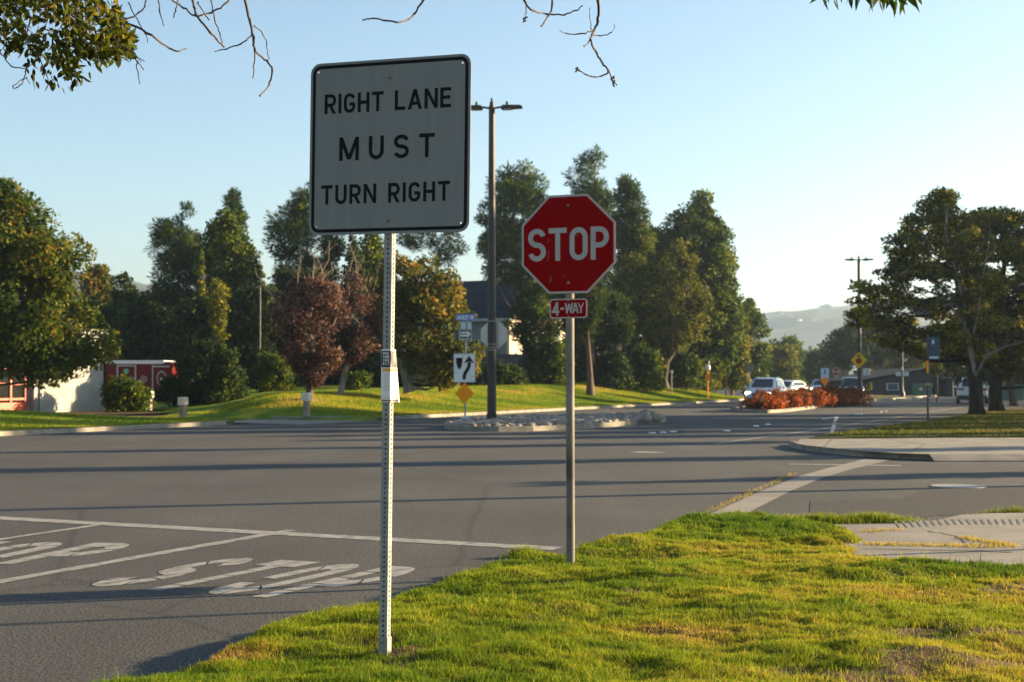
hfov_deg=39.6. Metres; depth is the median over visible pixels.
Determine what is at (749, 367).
stop sign
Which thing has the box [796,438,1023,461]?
sidewalk
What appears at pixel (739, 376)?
shrub
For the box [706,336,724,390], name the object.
shrub
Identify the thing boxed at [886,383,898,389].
window
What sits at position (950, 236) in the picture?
spreading tree
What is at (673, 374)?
evergreen tree
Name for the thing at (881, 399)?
kerb
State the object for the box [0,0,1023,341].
sky
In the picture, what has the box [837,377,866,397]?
dark car
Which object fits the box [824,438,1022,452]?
sidewalk joint
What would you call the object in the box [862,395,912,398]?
median
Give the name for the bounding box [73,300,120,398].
evergreen tree
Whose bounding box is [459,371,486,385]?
shrub
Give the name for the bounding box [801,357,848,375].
house
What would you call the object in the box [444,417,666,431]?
kerb
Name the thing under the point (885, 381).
house
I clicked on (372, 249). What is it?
broadleaf tree
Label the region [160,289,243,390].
evergreen tree
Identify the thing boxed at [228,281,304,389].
evergreen tree
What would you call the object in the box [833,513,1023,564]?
sidewalk
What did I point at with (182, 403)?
bollard light
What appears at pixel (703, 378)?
shrub
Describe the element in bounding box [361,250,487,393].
autumn tree
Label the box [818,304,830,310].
hillside house
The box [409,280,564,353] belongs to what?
house
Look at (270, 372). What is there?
shrub
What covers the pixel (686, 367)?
shrub
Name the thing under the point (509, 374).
shrub
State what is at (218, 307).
young tree
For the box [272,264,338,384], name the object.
evergreen tree
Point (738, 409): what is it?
kerb
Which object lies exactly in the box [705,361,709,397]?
path sign
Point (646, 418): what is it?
boulder
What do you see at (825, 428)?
edge line
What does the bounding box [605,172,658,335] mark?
conifer
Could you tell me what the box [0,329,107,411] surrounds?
fire station
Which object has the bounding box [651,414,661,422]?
boulder
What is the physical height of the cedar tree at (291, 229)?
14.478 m
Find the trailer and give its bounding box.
[105,360,179,396]
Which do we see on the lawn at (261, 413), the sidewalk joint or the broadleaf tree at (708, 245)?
the broadleaf tree at (708, 245)
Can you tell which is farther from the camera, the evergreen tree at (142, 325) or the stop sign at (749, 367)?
the stop sign at (749, 367)
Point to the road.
(326, 478)
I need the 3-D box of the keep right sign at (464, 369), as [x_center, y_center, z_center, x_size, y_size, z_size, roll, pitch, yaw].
[-1.476,0.958,44.599,0.762,3.592,0.085,-1,-2,24]
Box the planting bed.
[49,406,178,415]
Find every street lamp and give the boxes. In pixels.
[471,98,522,418]
[844,255,873,398]
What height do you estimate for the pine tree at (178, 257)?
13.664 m
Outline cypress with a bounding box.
[340,235,366,350]
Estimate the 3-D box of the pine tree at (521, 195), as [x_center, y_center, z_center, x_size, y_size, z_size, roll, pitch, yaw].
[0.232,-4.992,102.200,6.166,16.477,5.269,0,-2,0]
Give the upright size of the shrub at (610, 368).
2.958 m
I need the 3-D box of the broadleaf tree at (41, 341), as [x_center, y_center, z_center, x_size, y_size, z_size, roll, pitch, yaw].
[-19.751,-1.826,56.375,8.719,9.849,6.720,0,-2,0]
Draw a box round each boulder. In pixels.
[632,412,641,416]
[639,409,650,415]
[642,415,651,422]
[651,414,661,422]
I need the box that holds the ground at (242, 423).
[35,401,691,429]
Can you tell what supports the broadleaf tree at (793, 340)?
on the ground at (242, 423)
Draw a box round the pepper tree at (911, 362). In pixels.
[884,335,925,368]
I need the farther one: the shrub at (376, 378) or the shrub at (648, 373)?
the shrub at (648, 373)
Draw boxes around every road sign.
[821,368,828,378]
[821,377,828,385]
[863,368,869,375]
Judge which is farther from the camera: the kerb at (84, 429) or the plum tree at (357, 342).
the plum tree at (357, 342)
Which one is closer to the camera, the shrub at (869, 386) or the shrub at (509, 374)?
the shrub at (509, 374)
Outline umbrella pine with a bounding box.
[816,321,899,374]
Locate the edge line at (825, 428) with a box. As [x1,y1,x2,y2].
[714,406,966,443]
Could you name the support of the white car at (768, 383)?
on the road
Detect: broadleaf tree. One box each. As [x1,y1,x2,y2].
[0,176,121,390]
[70,262,122,325]
[108,270,139,311]
[357,234,383,297]
[609,251,668,390]
[643,188,747,375]
[736,297,774,393]
[768,333,806,383]
[799,346,841,389]
[852,359,905,373]
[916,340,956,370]
[939,318,1023,405]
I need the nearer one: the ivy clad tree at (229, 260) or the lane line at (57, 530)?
the lane line at (57, 530)
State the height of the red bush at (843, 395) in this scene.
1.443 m
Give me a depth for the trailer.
78.83 m
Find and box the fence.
[476,352,527,383]
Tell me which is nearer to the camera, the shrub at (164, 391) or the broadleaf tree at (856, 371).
the shrub at (164, 391)
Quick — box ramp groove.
[894,519,1020,527]
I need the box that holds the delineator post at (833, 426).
[830,417,837,433]
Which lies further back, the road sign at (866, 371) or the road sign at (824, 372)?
the road sign at (824, 372)
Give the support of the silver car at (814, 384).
on the road
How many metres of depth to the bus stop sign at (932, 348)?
48.28 m
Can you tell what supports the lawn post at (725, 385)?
on the lawn at (261, 413)
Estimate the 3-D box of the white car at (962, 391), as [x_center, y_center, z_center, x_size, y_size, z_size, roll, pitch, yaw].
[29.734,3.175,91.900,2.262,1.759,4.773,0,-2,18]
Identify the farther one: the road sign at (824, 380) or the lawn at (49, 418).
the road sign at (824, 380)
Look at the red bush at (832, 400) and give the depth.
77.47 m
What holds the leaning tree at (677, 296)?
on the lawn at (261, 413)
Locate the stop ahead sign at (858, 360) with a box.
[851,352,866,367]
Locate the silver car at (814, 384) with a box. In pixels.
[809,379,820,389]
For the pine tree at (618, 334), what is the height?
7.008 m
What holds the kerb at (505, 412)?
on the road
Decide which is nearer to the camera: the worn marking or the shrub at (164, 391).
the worn marking
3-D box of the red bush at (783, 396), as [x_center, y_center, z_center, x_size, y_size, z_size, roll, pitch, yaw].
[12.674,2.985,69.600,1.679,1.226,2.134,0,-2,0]
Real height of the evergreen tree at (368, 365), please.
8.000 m
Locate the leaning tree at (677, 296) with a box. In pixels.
[649,234,716,387]
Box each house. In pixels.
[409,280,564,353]
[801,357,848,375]
[817,368,947,395]
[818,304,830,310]
[938,374,988,396]
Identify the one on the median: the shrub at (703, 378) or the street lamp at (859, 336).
the street lamp at (859, 336)
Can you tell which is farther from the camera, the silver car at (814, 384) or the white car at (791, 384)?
the silver car at (814, 384)
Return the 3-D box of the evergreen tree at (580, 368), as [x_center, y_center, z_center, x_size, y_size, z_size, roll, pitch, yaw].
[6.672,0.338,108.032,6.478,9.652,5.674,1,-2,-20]
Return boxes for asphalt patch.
[810,486,1023,520]
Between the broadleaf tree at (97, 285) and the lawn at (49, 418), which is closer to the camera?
the lawn at (49, 418)
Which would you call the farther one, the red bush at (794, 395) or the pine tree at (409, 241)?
the pine tree at (409, 241)
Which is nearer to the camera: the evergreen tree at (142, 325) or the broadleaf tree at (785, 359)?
the evergreen tree at (142, 325)
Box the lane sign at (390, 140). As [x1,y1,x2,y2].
[309,54,470,655]
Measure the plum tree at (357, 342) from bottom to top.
6.826 m
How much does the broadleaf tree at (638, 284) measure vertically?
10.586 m
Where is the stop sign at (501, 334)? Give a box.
[481,321,506,347]
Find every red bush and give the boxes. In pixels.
[738,387,785,409]
[753,389,789,406]
[767,387,803,407]
[782,388,813,408]
[793,385,830,407]
[811,386,837,407]
[817,385,854,406]
[833,384,860,405]
[847,386,871,405]
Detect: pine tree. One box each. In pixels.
[143,200,205,323]
[221,187,249,221]
[396,232,471,348]
[472,158,550,353]
[504,279,564,375]
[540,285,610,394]
[560,142,619,366]
[596,287,637,386]
[731,299,755,395]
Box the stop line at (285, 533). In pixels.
[0,516,560,549]
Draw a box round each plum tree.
[254,240,352,399]
[325,244,382,394]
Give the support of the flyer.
attached to the lane sign at (390, 140)
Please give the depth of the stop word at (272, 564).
11.15 m
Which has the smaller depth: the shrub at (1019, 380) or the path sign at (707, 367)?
the path sign at (707, 367)
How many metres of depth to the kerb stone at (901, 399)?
99.84 m
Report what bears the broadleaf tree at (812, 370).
on the ground at (242, 423)
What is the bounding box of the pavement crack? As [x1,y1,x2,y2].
[864,531,1009,551]
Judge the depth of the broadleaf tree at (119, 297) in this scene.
99.79 m
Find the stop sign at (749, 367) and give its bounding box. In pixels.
[744,363,753,385]
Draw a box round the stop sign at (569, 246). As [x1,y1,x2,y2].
[522,194,615,563]
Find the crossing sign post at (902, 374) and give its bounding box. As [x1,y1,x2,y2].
[896,343,907,395]
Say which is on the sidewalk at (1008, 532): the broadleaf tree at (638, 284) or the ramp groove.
the ramp groove
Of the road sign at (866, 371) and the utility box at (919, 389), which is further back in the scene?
the road sign at (866, 371)
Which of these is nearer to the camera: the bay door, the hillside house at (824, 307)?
the bay door
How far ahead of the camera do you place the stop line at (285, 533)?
14.27 m
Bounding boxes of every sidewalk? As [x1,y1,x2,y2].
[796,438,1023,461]
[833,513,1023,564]
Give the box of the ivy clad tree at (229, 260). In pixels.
[192,207,269,340]
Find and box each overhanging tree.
[0,0,616,96]
[810,0,921,16]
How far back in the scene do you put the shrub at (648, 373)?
94.49 m
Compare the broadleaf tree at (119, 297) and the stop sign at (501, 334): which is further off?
the broadleaf tree at (119, 297)
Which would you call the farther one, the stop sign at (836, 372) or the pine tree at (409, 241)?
the stop sign at (836, 372)
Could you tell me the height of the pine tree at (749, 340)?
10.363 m
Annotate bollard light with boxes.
[177,397,188,417]
[301,393,311,415]
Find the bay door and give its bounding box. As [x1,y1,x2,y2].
[0,372,26,410]
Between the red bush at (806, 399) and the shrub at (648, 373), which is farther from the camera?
the shrub at (648, 373)
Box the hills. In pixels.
[13,272,1015,374]
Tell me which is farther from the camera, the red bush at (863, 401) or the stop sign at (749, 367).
the stop sign at (749, 367)
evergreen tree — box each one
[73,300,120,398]
[105,289,179,375]
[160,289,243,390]
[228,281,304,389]
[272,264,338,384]
[323,291,417,384]
[559,285,617,382]
[639,314,718,392]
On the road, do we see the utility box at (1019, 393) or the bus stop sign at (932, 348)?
the utility box at (1019, 393)
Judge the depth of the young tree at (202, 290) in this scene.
88.01 m
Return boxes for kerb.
[0,420,234,435]
[270,398,743,419]
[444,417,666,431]
[732,401,860,412]
[788,441,930,459]
[865,395,935,400]
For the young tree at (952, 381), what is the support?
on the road
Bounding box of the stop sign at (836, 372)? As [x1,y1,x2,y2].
[833,368,840,376]
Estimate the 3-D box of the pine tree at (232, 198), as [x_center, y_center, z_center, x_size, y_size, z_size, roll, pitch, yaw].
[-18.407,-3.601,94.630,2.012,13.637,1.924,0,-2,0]
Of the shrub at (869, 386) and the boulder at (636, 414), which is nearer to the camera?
the boulder at (636, 414)
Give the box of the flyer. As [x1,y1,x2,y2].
[381,349,399,401]
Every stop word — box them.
[0,541,128,563]
[92,558,414,596]
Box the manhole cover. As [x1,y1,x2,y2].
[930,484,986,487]
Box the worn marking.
[636,451,900,465]
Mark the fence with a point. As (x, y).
(512, 358)
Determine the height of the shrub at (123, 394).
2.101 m
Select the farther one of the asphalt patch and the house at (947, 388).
the house at (947, 388)
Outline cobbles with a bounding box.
[445,412,664,425]
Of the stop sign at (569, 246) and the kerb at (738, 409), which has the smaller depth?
the stop sign at (569, 246)
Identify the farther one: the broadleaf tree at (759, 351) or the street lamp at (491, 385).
the broadleaf tree at (759, 351)
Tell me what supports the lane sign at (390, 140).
on the verge at (904, 656)
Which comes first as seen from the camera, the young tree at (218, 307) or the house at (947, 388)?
the young tree at (218, 307)
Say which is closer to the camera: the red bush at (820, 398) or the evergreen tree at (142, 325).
the red bush at (820, 398)
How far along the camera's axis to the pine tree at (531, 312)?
87.50 m
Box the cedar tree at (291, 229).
[260,180,346,285]
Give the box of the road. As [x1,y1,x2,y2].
[0,388,1023,681]
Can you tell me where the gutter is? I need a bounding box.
[712,459,887,513]
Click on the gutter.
(755, 501)
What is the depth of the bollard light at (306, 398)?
54.36 m
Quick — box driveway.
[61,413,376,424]
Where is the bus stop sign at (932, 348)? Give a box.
[926,337,939,420]
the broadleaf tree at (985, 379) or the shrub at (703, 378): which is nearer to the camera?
the broadleaf tree at (985, 379)
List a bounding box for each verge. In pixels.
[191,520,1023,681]
[810,407,1023,438]
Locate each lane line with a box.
[0,522,115,539]
[0,530,294,582]
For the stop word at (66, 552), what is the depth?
12.89 m
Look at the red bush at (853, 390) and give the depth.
82.34 m
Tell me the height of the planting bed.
0.001 m
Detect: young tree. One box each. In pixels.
[197,249,208,324]
[203,277,231,353]
[929,363,944,401]
[948,369,956,396]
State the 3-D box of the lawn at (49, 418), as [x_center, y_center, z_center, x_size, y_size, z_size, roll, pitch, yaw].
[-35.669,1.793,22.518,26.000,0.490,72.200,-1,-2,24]
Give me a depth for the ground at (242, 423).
52.82 m
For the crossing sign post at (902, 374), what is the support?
on the median
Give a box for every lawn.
[0,411,246,430]
[105,384,741,420]
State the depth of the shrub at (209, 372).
69.19 m
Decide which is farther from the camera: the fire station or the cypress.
the cypress
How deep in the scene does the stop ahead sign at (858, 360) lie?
102.94 m
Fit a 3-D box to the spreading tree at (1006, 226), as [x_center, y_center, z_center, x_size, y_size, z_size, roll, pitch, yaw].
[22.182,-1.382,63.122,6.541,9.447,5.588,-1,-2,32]
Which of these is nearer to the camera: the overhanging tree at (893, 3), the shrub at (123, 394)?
the overhanging tree at (893, 3)
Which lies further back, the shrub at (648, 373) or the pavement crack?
the shrub at (648, 373)
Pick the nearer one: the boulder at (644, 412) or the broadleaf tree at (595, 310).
the boulder at (644, 412)
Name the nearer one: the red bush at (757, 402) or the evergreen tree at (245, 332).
the red bush at (757, 402)
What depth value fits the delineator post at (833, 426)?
36.67 m
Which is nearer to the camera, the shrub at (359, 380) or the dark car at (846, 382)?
the shrub at (359, 380)
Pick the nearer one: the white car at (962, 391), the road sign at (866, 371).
the white car at (962, 391)
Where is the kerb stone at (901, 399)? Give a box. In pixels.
[895,398,908,400]
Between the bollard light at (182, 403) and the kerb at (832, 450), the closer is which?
the kerb at (832, 450)
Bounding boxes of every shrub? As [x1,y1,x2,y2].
[99,374,153,412]
[153,375,182,406]
[169,337,252,406]
[246,349,296,392]
[337,370,373,389]
[368,355,432,386]
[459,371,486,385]
[480,359,530,385]
[525,335,575,385]
[592,349,638,390]
[626,342,665,392]
[669,345,705,391]
[682,357,714,389]
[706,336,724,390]
[715,331,751,394]
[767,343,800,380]
[865,382,872,395]
[1004,374,1023,384]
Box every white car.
[744,377,786,401]
[783,380,808,390]
[954,377,988,403]
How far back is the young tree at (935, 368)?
95.90 m
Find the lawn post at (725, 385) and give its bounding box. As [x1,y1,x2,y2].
[725,373,726,395]
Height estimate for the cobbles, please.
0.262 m
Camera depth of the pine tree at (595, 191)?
105.91 m
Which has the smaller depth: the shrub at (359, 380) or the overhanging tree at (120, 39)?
the overhanging tree at (120, 39)
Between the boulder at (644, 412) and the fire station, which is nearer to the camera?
the boulder at (644, 412)
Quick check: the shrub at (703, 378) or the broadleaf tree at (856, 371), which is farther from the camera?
the broadleaf tree at (856, 371)
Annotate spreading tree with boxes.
[842,185,1023,413]
[938,205,1023,410]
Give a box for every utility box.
[911,384,932,396]
[1002,385,1023,400]
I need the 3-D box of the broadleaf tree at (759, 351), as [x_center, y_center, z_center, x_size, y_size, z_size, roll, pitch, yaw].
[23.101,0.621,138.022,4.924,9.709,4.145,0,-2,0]
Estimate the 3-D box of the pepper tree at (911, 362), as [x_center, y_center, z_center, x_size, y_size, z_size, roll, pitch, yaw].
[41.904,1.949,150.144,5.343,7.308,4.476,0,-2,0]
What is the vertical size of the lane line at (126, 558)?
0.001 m
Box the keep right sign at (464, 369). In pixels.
[453,314,474,420]

